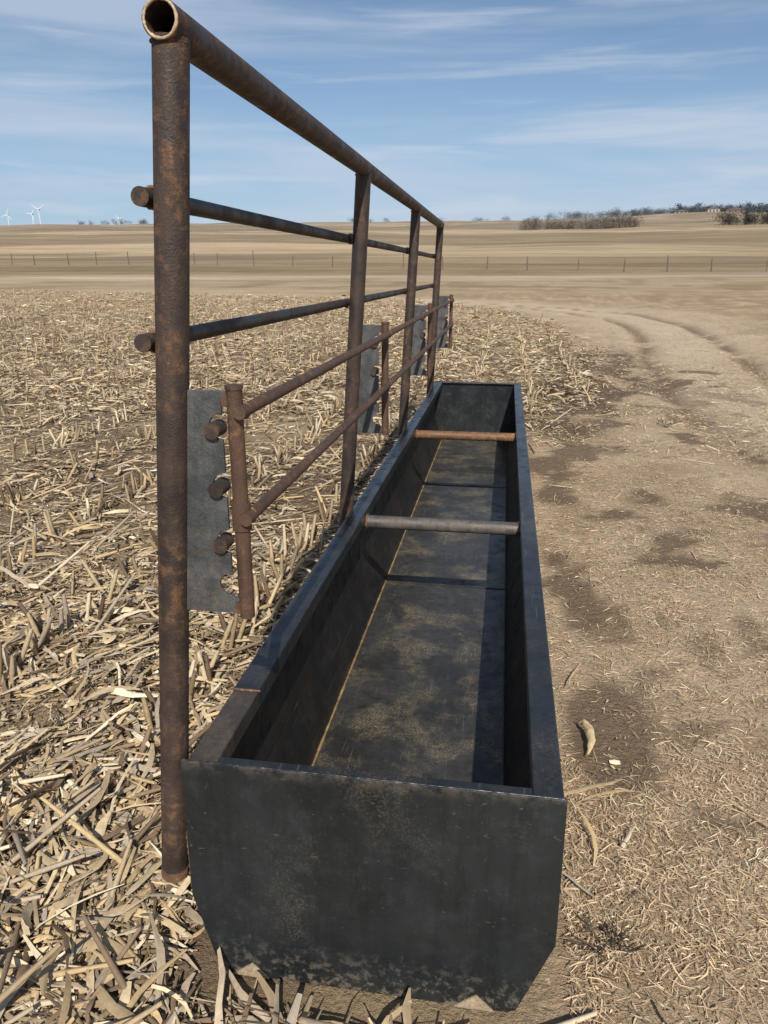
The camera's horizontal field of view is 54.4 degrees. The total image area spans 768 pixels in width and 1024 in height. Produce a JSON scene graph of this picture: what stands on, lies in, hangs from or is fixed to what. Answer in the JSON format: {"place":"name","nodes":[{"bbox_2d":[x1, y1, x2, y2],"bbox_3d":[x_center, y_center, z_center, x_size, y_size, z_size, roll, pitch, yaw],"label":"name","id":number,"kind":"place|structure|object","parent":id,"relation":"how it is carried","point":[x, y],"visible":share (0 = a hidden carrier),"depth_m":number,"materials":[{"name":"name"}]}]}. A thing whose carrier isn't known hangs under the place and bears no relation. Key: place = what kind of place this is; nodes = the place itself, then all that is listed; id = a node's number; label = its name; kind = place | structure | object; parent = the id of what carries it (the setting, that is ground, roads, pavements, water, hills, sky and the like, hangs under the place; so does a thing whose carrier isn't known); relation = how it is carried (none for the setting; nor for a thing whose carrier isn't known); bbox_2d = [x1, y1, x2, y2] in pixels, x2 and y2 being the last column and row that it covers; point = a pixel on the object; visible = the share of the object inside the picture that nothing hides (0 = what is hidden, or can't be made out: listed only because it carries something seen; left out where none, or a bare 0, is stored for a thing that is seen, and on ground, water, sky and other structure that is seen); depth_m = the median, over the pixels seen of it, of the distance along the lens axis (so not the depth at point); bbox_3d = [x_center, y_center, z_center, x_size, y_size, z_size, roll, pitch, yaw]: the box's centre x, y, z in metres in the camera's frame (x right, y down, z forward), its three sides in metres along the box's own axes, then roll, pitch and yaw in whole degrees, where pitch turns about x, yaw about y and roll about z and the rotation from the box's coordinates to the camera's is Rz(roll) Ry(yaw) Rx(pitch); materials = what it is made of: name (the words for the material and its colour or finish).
{"place":"outdoors","nodes":[
{"label":"outdoors","id":0,"kind":"place"},
{"bbox_2d":[0,212,767,1023],"bbox_3d":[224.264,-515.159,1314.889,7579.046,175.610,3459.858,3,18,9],"label":"ground","id":1,"kind":"structure","parent":0,"point":[594,286],"depth_m":5.83,"materials":[{"name":"beige soil"}]},
{"bbox_2d":[10,711,109,755],"bbox_3d":[-1.135,0.771,2.664,0.262,0.123,0.371,15,23,39],"label":"dried weed","id":2,"kind":"object","parent":1,"relation":"on","point":[38,744],"visible":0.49,"depth_m":2.57,"materials":[{"name":"brown plant"}]},
{"bbox_2d":[0,288,678,1023],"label":"corn stubble residue","id":3,"kind":"object","parent":1,"relation":"on","point":[56,980],"visible":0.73,"depth_m":3.25},
{"bbox_2d":[180,381,567,1011],"bbox_3d":[0.425,-0.060,4.423,0.830,0.592,5.922,3,18,9],"label":"feed trough","id":4,"kind":"object","parent":1,"relation":"on","point":[375,801],"visible":1,"depth_m":1.94,"materials":[{"name":"black metal"}]},
{"bbox_2d":[131,0,454,882],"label":"pipe fence panel","id":5,"kind":"object","parent":4,"relation":"attached to","point":[195,556],"visible":0.98,"depth_m":1.50,"materials":[{"name":"brown metal"}]},
{"bbox_2d":[4,251,767,271],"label":"wire fence","id":6,"kind":"object","parent":1,"relation":"on","point":[527,261],"visible":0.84,"depth_m":75.76,"materials":[{"name":"brown wood"}]},
{"bbox_2d":[77,201,767,224],"bbox_3d":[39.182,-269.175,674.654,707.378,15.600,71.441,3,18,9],"label":"distant trees","id":7,"kind":"object","parent":1,"relation":"on","point":[748,207],"visible":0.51,"depth_m":636.07,"materials":[{"name":"grey plant"}]},
{"bbox_2d":[518,213,644,229],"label":"distant shrubs","id":8,"kind":"object","parent":1,"relation":"on","point":[597,223],"visible":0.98,"depth_m":297.11,"materials":[{"name":"plant"}]},
{"bbox_2d":[564,912,645,962],"bbox_3d":[0.540,1.051,1.837,0.140,0.084,0.172,-16,24,-41],"label":"dried weed","id":9,"kind":"object","parent":1,"relation":"on","point":[601,950],"visible":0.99,"depth_m":1.84,"materials":[{"name":"brown plant"}]},
{"bbox_2d":[656,416,675,426],"bbox_3d":[3.029,-0.973,8.005,0.194,0.138,0.270,-6,19,-17],"label":"dried weed","id":10,"kind":"object","parent":1,"relation":"on","point":[665,422],"visible":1,"depth_m":8.03,"materials":[{"name":"beige plant"}]},
{"bbox_2d":[674,209,688,212],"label":"farm shed","id":11,"kind":"structure","parent":1,"relation":"on","point":[681,211],"depth_m":618.86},
{"bbox_2d":[706,209,719,211],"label":"walls","id":12,"kind":"structure","parent":1,"relation":"on","point":[707,210],"depth_m":606.24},
{"bbox_2d":[723,207,745,211],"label":"farm shed","id":13,"kind":"structure","parent":1,"relation":"on","point":[736,209],"depth_m":607.44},
{"bbox_2d":[709,208,767,224],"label":"distant trees","id":14,"kind":"object","parent":1,"relation":"on","point":[749,219],"visible":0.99,"depth_m":289.86,"materials":[{"name":"plant"}]},
{"bbox_2d":[0,0,767,224],"label":"sky","id":15,"kind":"structure","parent":0,"point":[483,109],"materials":[{"name":"blue"}]},
{"bbox_2d":[503,304,767,1023],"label":"dead grass","id":16,"kind":"structure","parent":0,"point":[653,920],"depth_m":2.26,"materials":[{"name":"beige plant"}]}
]}

